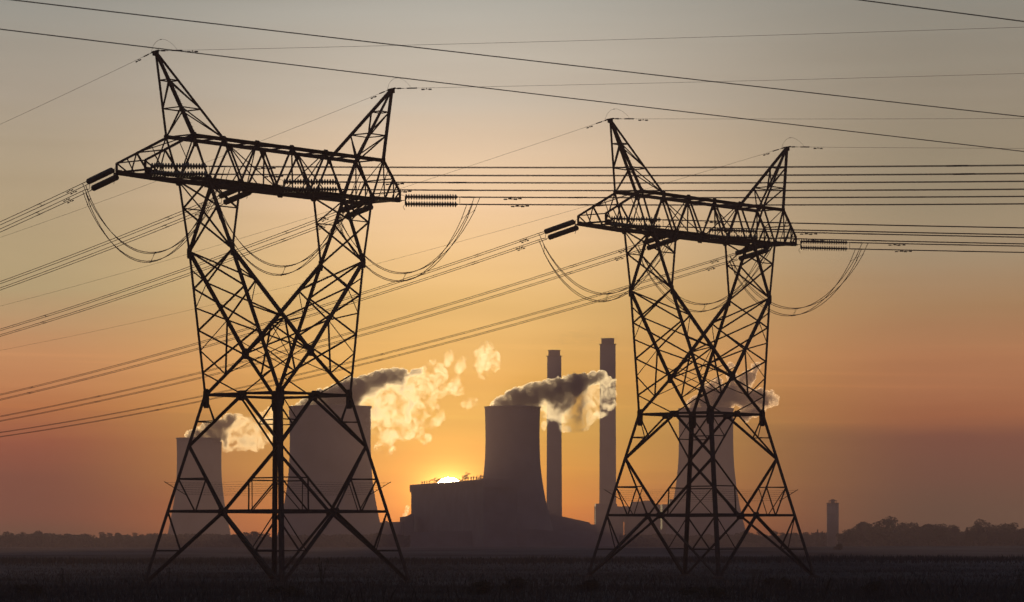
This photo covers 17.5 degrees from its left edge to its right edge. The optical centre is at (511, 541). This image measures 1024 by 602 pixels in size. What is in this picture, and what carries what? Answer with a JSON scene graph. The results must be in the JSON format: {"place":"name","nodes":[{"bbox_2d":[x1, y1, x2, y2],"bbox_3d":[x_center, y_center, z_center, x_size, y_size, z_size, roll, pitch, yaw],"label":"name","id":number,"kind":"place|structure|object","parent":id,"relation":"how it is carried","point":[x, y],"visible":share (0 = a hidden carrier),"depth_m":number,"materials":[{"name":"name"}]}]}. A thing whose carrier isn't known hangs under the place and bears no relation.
{"place":"outdoors","nodes":[
{"label":"outdoors","id":0,"kind":"place"},
{"bbox_2d":[0,546,1023,601],"bbox_3d":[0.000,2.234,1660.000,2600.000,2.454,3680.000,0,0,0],"label":"ground","id":1,"kind":"structure","parent":0,"point":[582,552],"depth_m":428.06,"materials":[{"name":"brown plant"}]},
{"bbox_2d":[1,531,15,547],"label":"broadleaf tree","id":2,"kind":"object","parent":1,"relation":"on","point":[11,539],"visible":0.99,"depth_m":1698.72,"materials":[{"name":"green plant"}]},
{"bbox_2d":[15,532,37,547],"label":"broadleaf tree","id":3,"kind":"object","parent":1,"relation":"on","point":[27,538],"visible":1,"depth_m":1750.26,"materials":[{"name":"green plant"}]},
{"bbox_2d":[14,578,45,593],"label":"bush","id":4,"kind":"object","parent":1,"relation":"on","point":[26,586],"visible":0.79,"depth_m":194.61,"materials":[{"name":"green plant"}]},
{"bbox_2d":[33,530,49,547],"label":"broadleaf tree","id":5,"kind":"object","parent":1,"relation":"on","point":[41,538],"visible":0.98,"depth_m":1798.30,"materials":[{"name":"green plant"}]},
{"bbox_2d":[56,533,74,547],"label":"broadleaf tree","id":6,"kind":"object","parent":1,"relation":"on","point":[64,537],"visible":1,"depth_m":1698.76,"materials":[{"name":"green plant"}]},
{"bbox_2d":[77,533,98,547],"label":"broadleaf tree","id":7,"kind":"object","parent":1,"relation":"on","point":[86,536],"visible":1,"depth_m":1749.16,"materials":[{"name":"green plant"}]},
{"bbox_2d":[97,532,112,547],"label":"broadleaf tree","id":8,"kind":"object","parent":1,"relation":"on","point":[102,536],"visible":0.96,"depth_m":1800.01,"materials":[{"name":"green plant"}]},
{"bbox_2d":[114,532,123,547],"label":"broadleaf tree","id":9,"kind":"object","parent":1,"relation":"on","point":[119,536],"visible":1,"depth_m":1699.66,"materials":[{"name":"green plant"}]},
{"bbox_2d":[126,533,145,547],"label":"broadleaf tree","id":10,"kind":"object","parent":1,"relation":"on","point":[137,539],"visible":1,"depth_m":1749.62,"materials":[{"name":"green plant"}]},
{"bbox_2d":[147,533,157,547],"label":"broadleaf tree","id":11,"kind":"object","parent":1,"relation":"on","point":[152,540],"visible":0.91,"depth_m":1800.03,"materials":[{"name":"green plant"}]},
{"bbox_2d":[168,437,230,535],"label":"cooling tower","id":12,"kind":"structure","parent":1,"relation":"on","point":[207,450],"depth_m":2583.69,"materials":[{"name":"concrete"}]},
{"bbox_2d":[230,534,241,548],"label":"broadleaf tree","id":13,"kind":"object","parent":1,"relation":"on","point":[236,539],"visible":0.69,"depth_m":1698.83,"materials":[{"name":"green plant"}]},
{"bbox_2d":[243,531,259,541],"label":"broadleaf tree","id":14,"kind":"object","parent":1,"relation":"on","point":[254,538],"visible":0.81,"depth_m":1749.76,"materials":[{"name":"green plant"}]},
{"bbox_2d":[258,533,271,547],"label":"broadleaf tree","id":15,"kind":"object","parent":1,"relation":"on","point":[268,537],"visible":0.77,"depth_m":1799.05,"materials":[{"name":"green plant"}]},
{"bbox_2d":[115,50,415,583],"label":"transmission tower","id":16,"kind":"structure","parent":1,"relation":"on","point":[278,398],"depth_m":258.89,"materials":[{"name":"metal"}]},
{"bbox_2d":[6,52,151,121],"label":"earth wire","id":17,"kind":"object","parent":16,"relation":"attached to","point":[91,81],"visible":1,"depth_m":258.00,"materials":[{"name":"metal"}]},
{"bbox_2d":[79,168,118,192],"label":"insulator set","id":18,"kind":"object","parent":16,"relation":"attached to","point":[104,182],"visible":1,"depth_m":250.74,"materials":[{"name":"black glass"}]},
{"bbox_2d":[0,185,85,231],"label":"conductor bundle","id":19,"kind":"object","parent":18,"relation":"attached to","point":[43,205],"visible":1,"depth_m":260.30,"materials":[{"name":"metal"}]},
{"bbox_2d":[146,163,226,178],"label":"insulator set","id":20,"kind":"object","parent":16,"relation":"attached to","point":[173,173],"visible":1,"depth_m":246.13,"materials":[{"name":"black glass"}]},
{"bbox_2d":[83,167,230,262],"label":"jumper loop","id":21,"kind":"object","parent":20,"relation":"hanging from","point":[186,236],"visible":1,"depth_m":249.06,"materials":[{"name":"metal"}]},
{"bbox_2d":[226,164,1023,177],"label":"conductor bundle","id":22,"kind":"object","parent":20,"relation":"attached to","point":[268,168],"visible":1,"depth_m":237.33,"materials":[{"name":"metal"}]},
{"bbox_2d":[5,90,387,235],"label":"earth wire","id":23,"kind":"object","parent":16,"relation":"attached to","point":[374,96],"visible":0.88,"depth_m":289.32,"materials":[{"name":"metal"}]},
{"bbox_2d":[211,190,250,205],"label":"insulator set","id":24,"kind":"object","parent":16,"relation":"attached to","point":[231,198],"visible":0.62,"depth_m":262.39,"materials":[{"name":"black glass"}]},
{"bbox_2d":[0,199,217,289],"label":"conductor bundle","id":25,"kind":"object","parent":24,"relation":"attached to","point":[104,244],"visible":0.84,"depth_m":283.38,"materials":[{"name":"metal"}]},
{"bbox_2d":[279,179,355,194],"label":"insulator set","id":26,"kind":"object","parent":16,"relation":"attached to","point":[327,189],"visible":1,"depth_m":257.22,"materials":[{"name":"black glass"}]},
{"bbox_2d":[215,182,360,275],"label":"jumper loop","id":27,"kind":"object","parent":26,"relation":"hanging from","point":[285,266],"visible":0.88,"depth_m":259.43,"materials":[{"name":"metal"}]},
{"bbox_2d":[341,181,1023,192],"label":"conductor bundle","id":28,"kind":"object","parent":26,"relation":"attached to","point":[400,190],"visible":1,"depth_m":250.94,"materials":[{"name":"metal"}]},
{"bbox_2d":[334,204,372,219],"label":"insulator set","id":29,"kind":"object","parent":16,"relation":"attached to","point":[364,209],"visible":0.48,"depth_m":272.86,"materials":[{"name":"black glass"}]},
{"bbox_2d":[0,213,335,336],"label":"conductor bundle","id":30,"kind":"object","parent":29,"relation":"attached to","point":[170,275],"visible":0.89,"depth_m":305.50,"materials":[{"name":"metal"}]},
{"bbox_2d":[400,194,474,209],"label":"insulator set","id":31,"kind":"object","parent":16,"relation":"attached to","point":[431,197],"visible":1,"depth_m":268.31,"materials":[{"name":"black glass"}]},
{"bbox_2d":[336,198,479,281],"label":"jumper loop","id":32,"kind":"object","parent":31,"relation":"hanging from","point":[403,280],"visible":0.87,"depth_m":270.78,"materials":[{"name":"metal"}]},
{"bbox_2d":[461,196,1023,206],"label":"conductor bundle","id":33,"kind":"object","parent":31,"relation":"attached to","point":[514,198],"visible":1,"depth_m":262.66,"materials":[{"name":"metal"}]},
{"bbox_2d":[159,27,1015,51],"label":"earth wire","id":34,"kind":"object","parent":16,"relation":"attached to","point":[580,40],"visible":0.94,"depth_m":242.42,"materials":[{"name":"metal"}]},
{"bbox_2d":[395,73,1023,89],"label":"earth wire","id":35,"kind":"object","parent":16,"relation":"attached to","point":[676,82],"visible":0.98,"depth_m":265.38,"materials":[{"name":"metal"}]},
{"bbox_2d":[318,557,328,584],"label":"tall weed","id":36,"kind":"object","parent":1,"relation":"on","point":[320,573],"visible":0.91,"depth_m":236.89,"materials":[{"name":"green plant"}]},
{"bbox_2d":[277,405,380,536],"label":"cooling tower","id":37,"kind":"structure","parent":1,"relation":"on","point":[325,448],"depth_m":2175.19,"materials":[{"name":"concrete"}]},
{"bbox_2d":[380,521,402,534],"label":"shed","id":38,"kind":"structure","parent":1,"relation":"on","point":[398,528],"depth_m":2500.00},
{"bbox_2d":[400,514,413,535],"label":"turbine annex","id":39,"kind":"object","parent":1,"relation":"on","point":[408,524],"visible":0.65,"depth_m":2560.00,"materials":[{"name":"grey concrete"}]},
{"bbox_2d":[410,472,519,545],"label":"boiler house","id":40,"kind":"structure","parent":1,"relation":"on","point":[484,511],"depth_m":2418.37,"materials":[{"name":"grey concrete"}]},
{"bbox_2d":[461,576,493,594],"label":"bush","id":41,"kind":"object","parent":1,"relation":"on","point":[482,587],"visible":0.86,"depth_m":189.75,"materials":[{"name":"green plant"}]},
{"bbox_2d":[0,523,1023,547],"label":"wood","id":42,"kind":"object","parent":1,"relation":"on","point":[323,540],"visible":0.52,"depth_m":1940.17,"materials":[{"name":"black plant"}]},
{"bbox_2d":[500,575,526,590],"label":"bush","id":43,"kind":"object","parent":1,"relation":"on","point":[519,582],"visible":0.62,"depth_m":204.75,"materials":[{"name":"green plant"}]},
{"bbox_2d":[410,529,621,545],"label":"switchyard shed","id":44,"kind":"structure","parent":1,"relation":"on","point":[534,537],"depth_m":2420.00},
{"bbox_2d":[483,405,552,529],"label":"cooling tower","id":45,"kind":"structure","parent":1,"relation":"on","point":[512,441],"depth_m":2451.63,"materials":[{"name":"concrete"}]},
{"bbox_2d":[547,350,561,515],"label":"chimney","id":46,"kind":"object","parent":1,"relation":"on","point":[554,456],"visible":0.88,"depth_m":2994.26,"materials":[{"name":"concrete"}]},
{"bbox_2d":[550,514,589,523],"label":"conveyor gallery","id":47,"kind":"object","parent":1,"relation":"on","point":[567,519],"visible":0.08,"depth_m":2898.00,"materials":[{"name":"grey metal"}]},
{"bbox_2d":[548,510,596,531],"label":"plant shed","id":48,"kind":"structure","parent":1,"relation":"on","point":[558,524],"depth_m":2760.00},
{"bbox_2d":[575,576,599,591],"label":"bush","id":49,"kind":"object","parent":1,"relation":"on","point":[588,584],"visible":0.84,"depth_m":199.75,"materials":[{"name":"black plant"}]},
{"bbox_2d":[599,338,615,503],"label":"chimney","id":50,"kind":"object","parent":1,"relation":"on","point":[607,466],"visible":0.84,"depth_m":2993.71,"materials":[{"name":"concrete"}]},
{"bbox_2d":[594,504,623,535],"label":"mill building","id":51,"kind":"structure","parent":1,"relation":"on","point":[600,512],"depth_m":2940.00,"materials":[{"name":"grey concrete"}]},
{"bbox_2d":[624,501,652,534],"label":"building","id":52,"kind":"structure","parent":1,"relation":"on","point":[630,523],"depth_m":2950.00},
{"bbox_2d":[653,499,672,534],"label":"building","id":53,"kind":"structure","parent":1,"relation":"on","point":[661,525],"depth_m":2930.00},
{"bbox_2d":[577,118,819,578],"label":"transmission tower","id":54,"kind":"structure","parent":1,"relation":"on","point":[700,236],"depth_m":299.44,"materials":[{"name":"metal"}]},
{"bbox_2d":[2,119,606,305],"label":"earth wire","id":55,"kind":"object","parent":54,"relation":"attached to","point":[337,208],"visible":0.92,"depth_m":320.44,"materials":[{"name":"metal"}]},
{"bbox_2d":[4,147,783,349],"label":"earth wire","id":56,"kind":"object","parent":54,"relation":"attached to","point":[456,242],"visible":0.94,"depth_m":354.99,"materials":[{"name":"metal"}]},
{"bbox_2d":[535,219,578,241],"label":"insulator set","id":57,"kind":"object","parent":54,"relation":"attached to","point":[575,228],"visible":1,"depth_m":291.17,"materials":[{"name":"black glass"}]},
{"bbox_2d":[2,234,538,399],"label":"conductor bundle","id":58,"kind":"object","parent":57,"relation":"attached to","point":[521,240],"visible":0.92,"depth_m":327.95,"materials":[{"name":"metal"}]},
{"bbox_2d":[606,216,677,230],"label":"insulator set","id":59,"kind":"object","parent":54,"relation":"attached to","point":[634,225],"visible":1,"depth_m":286.54,"materials":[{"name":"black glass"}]},
{"bbox_2d":[539,221,682,301],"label":"jumper loop","id":60,"kind":"object","parent":59,"relation":"hanging from","point":[620,290],"visible":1,"depth_m":289.43,"materials":[{"name":"metal"}]},
{"bbox_2d":[677,220,1023,234],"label":"conductor bundle","id":61,"kind":"object","parent":59,"relation":"attached to","point":[716,222],"visible":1,"depth_m":283.30,"materials":[{"name":"metal"}]},
{"bbox_2d":[634,237,673,251],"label":"insulator set","id":62,"kind":"object","parent":54,"relation":"attached to","point":[651,240],"visible":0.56,"depth_m":302.86,"materials":[{"name":"black glass"}]},
{"bbox_2d":[0,245,640,421],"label":"conductor bundle","id":63,"kind":"object","parent":62,"relation":"attached to","point":[345,333],"visible":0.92,"depth_m":342.32,"materials":[{"name":"metal"}]},
{"bbox_2d":[706,228,773,241],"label":"insulator set","id":64,"kind":"object","parent":54,"relation":"attached to","point":[736,236],"visible":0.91,"depth_m":297.54,"materials":[{"name":"black glass"}]},
{"bbox_2d":[638,232,778,311],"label":"jumper loop","id":65,"kind":"object","parent":64,"relation":"hanging from","point":[704,304],"visible":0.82,"depth_m":299.90,"materials":[{"name":"metal"}]},
{"bbox_2d":[761,231,1023,243],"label":"conductor bundle","id":66,"kind":"object","parent":64,"relation":"attached to","point":[816,240],"visible":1,"depth_m":295.04,"materials":[{"name":"metal"}]},
{"bbox_2d":[727,248,768,261],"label":"insulator set","id":67,"kind":"object","parent":54,"relation":"attached to","point":[751,254],"visible":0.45,"depth_m":313.80,"materials":[{"name":"black glass"}]},
{"bbox_2d":[0,256,729,436],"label":"conductor bundle","id":68,"kind":"object","parent":67,"relation":"attached to","point":[393,350],"visible":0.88,"depth_m":362.13,"materials":[{"name":"metal"}]},
{"bbox_2d":[614,118,1023,120],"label":"earth wire","id":69,"kind":"object","parent":54,"relation":"attached to","point":[978,118],"visible":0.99,"depth_m":283.90,"materials":[{"name":"metal"}]},
{"bbox_2d":[796,239,862,251],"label":"insulator set","id":70,"kind":"object","parent":54,"relation":"attached to","point":[824,247],"visible":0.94,"depth_m":308.56,"materials":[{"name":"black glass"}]},
{"bbox_2d":[730,244,867,315],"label":"jumper loop","id":71,"kind":"object","parent":70,"relation":"hanging from","point":[810,304],"visible":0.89,"depth_m":311.11,"materials":[{"name":"metal"}]},
{"bbox_2d":[851,242,1023,252],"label":"conductor bundle","id":72,"kind":"object","parent":70,"relation":"attached to","point":[940,250],"visible":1,"depth_m":306.62,"materials":[{"name":"metal"}]},
{"bbox_2d":[792,146,1023,148],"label":"earth wire","id":73,"kind":"object","parent":54,"relation":"attached to","point":[860,147],"visible":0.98,"depth_m":309.53,"materials":[{"name":"metal"}]},
{"bbox_2d":[666,407,744,535],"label":"cooling tower","id":74,"kind":"structure","parent":1,"relation":"on","point":[724,456],"depth_m":2828.24,"materials":[{"name":"concrete"}]},
{"bbox_2d":[735,530,751,546],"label":"broadleaf tree","id":75,"kind":"object","parent":1,"relation":"on","point":[745,539],"visible":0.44,"depth_m":1750.13,"materials":[{"name":"black plant"}]},
{"bbox_2d":[746,531,765,546],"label":"broadleaf tree","id":76,"kind":"object","parent":1,"relation":"on","point":[754,539],"visible":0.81,"depth_m":1788.04,"materials":[{"name":"black plant"}]},
{"bbox_2d":[766,530,779,546],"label":"broadleaf tree","id":77,"kind":"object","parent":1,"relation":"on","point":[772,537],"visible":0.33,"depth_m":1829.26,"materials":[{"name":"black plant"}]},
{"bbox_2d":[762,571,792,588],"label":"bush","id":78,"kind":"object","parent":1,"relation":"on","point":[787,582],"visible":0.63,"depth_m":214.56,"materials":[{"name":"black plant"}]},
{"bbox_2d":[774,532,792,542],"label":"broadleaf tree","id":79,"kind":"object","parent":1,"relation":"on","point":[782,536],"visible":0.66,"depth_m":1749.72,"materials":[{"name":"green plant"}]},
{"bbox_2d":[788,533,805,546],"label":"broadleaf tree","id":80,"kind":"object","parent":1,"relation":"on","point":[793,536],"visible":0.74,"depth_m":1789.09,"materials":[{"name":"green plant"}]},
{"bbox_2d":[799,531,816,546],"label":"broadleaf tree","id":81,"kind":"object","parent":1,"relation":"on","point":[809,538],"visible":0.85,"depth_m":1830.06,"materials":[{"name":"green plant"}]},
{"bbox_2d":[815,529,819,546],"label":"broadleaf tree","id":82,"kind":"object","parent":1,"relation":"on","point":[817,544],"visible":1,"depth_m":1749.54,"materials":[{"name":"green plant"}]},
{"bbox_2d":[820,531,824,546],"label":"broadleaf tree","id":83,"kind":"object","parent":1,"relation":"on","point":[822,543],"visible":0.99,"depth_m":1789.63,"materials":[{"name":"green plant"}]},
{"bbox_2d":[826,499,838,546],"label":"storage silo","id":84,"kind":"object","parent":1,"relation":"on","point":[832,519],"visible":0.91,"depth_m":1996.86,"materials":[{"name":"concrete"}]},
{"bbox_2d":[833,543,842,549],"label":"bush","id":85,"kind":"object","parent":1,"relation":"on","point":[839,547],"visible":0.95,"depth_m":999.66,"materials":[{"name":"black plant"}]},
{"bbox_2d":[836,529,856,545],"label":"broadleaf tree","id":86,"kind":"object","parent":1,"relation":"on","point":[852,537],"visible":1,"depth_m":1499.38,"materials":[{"name":"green plant"}]},
{"bbox_2d":[853,521,868,545],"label":"broadleaf tree","id":87,"kind":"object","parent":1,"relation":"on","point":[860,526],"visible":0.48,"depth_m":1617.97,"materials":[{"name":"black plant"}]},
{"bbox_2d":[856,523,880,545],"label":"broadleaf tree","id":88,"kind":"object","parent":1,"relation":"on","point":[861,534],"visible":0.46,"depth_m":1559.90,"materials":[{"name":"black plant"}]},
{"bbox_2d":[859,578,884,592],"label":"bush","id":89,"kind":"object","parent":1,"relation":"on","point":[875,584],"visible":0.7,"depth_m":199.75,"materials":[{"name":"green plant"}]},
{"bbox_2d":[867,519,894,545],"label":"broadleaf tree","id":90,"kind":"object","parent":1,"relation":"on","point":[878,533],"visible":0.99,"depth_m":1500.49,"materials":[{"name":"black plant"}]},
{"bbox_2d":[885,516,908,529],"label":"broadleaf tree","id":91,"kind":"object","parent":1,"relation":"on","point":[898,526],"visible":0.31,"depth_m":1680.16,"materials":[{"name":"black plant"}]},
{"bbox_2d":[898,522,922,545],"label":"broadleaf tree","id":92,"kind":"object","parent":1,"relation":"on","point":[907,534],"visible":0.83,"depth_m":1620.38,"materials":[{"name":"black plant"}]},
{"bbox_2d":[909,528,931,545],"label":"broadleaf tree","id":93,"kind":"object","parent":1,"relation":"on","point":[921,535],"visible":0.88,"depth_m":1559.91,"materials":[{"name":"black plant"}]},
{"bbox_2d":[924,528,946,545],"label":"broadleaf tree","id":94,"kind":"object","parent":1,"relation":"on","point":[935,537],"visible":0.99,"depth_m":1499.61,"materials":[{"name":"black plant"}]},
{"bbox_2d":[937,523,958,529],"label":"broadleaf tree","id":95,"kind":"object","parent":1,"relation":"on","point":[952,526],"visible":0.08,"depth_m":1681.23,"materials":[{"name":"black plant"}]},
{"bbox_2d":[948,527,964,545],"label":"broadleaf tree","id":96,"kind":"object","parent":1,"relation":"on","point":[959,538],"visible":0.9,"depth_m":1617.78,"materials":[{"name":"black plant"}]},
{"bbox_2d":[962,527,972,545],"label":"broadleaf tree","id":97,"kind":"object","parent":1,"relation":"on","point":[966,543],"visible":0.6,"depth_m":1559.19,"materials":[{"name":"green plant"}]},
{"bbox_2d":[964,524,984,545],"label":"broadleaf tree","id":98,"kind":"object","parent":1,"relation":"on","point":[973,534],"visible":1,"depth_m":1500.25,"materials":[{"name":"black plant"}]},
{"bbox_2d":[968,518,999,531],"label":"broadleaf tree","id":99,"kind":"object","parent":1,"relation":"on","point":[983,522],"visible":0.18,"depth_m":1681.30,"materials":[{"name":"black plant"}]},
{"bbox_2d":[988,523,1017,545],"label":"broadleaf tree","id":100,"kind":"object","parent":1,"relation":"on","point":[996,534],"visible":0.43,"depth_m":1620.21,"materials":[{"name":"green plant"}]},
{"bbox_2d":[998,522,1023,545],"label":"broadleaf tree","id":101,"kind":"object","parent":1,"relation":"on","point":[1014,532],"visible":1,"depth_m":1559.52,"materials":[{"name":"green plant"}]},
{"bbox_2d":[0,29,1023,151],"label":"overhead wire","id":102,"kind":"object","parent":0,"point":[489,88],"visible":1,"depth_m":95.69,"materials":[{"name":"metal"}]},
{"bbox_2d":[0,0,1023,537],"label":"sky","id":103,"kind":"structure","parent":0,"point":[900,395],"materials":[{"name":"orange"}]},
{"bbox_2d":[13,0,1023,116],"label":"overhead wire","id":104,"kind":"object","parent":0,"point":[499,56],"visible":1,"depth_m":89.25,"materials":[{"name":"metal"}]},
{"bbox_2d":[860,0,1023,21],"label":"overhead wire","id":105,"kind":"object","parent":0,"point":[941,10],"visible":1,"depth_m":79.59,"materials":[{"name":"metal"}]}
]}

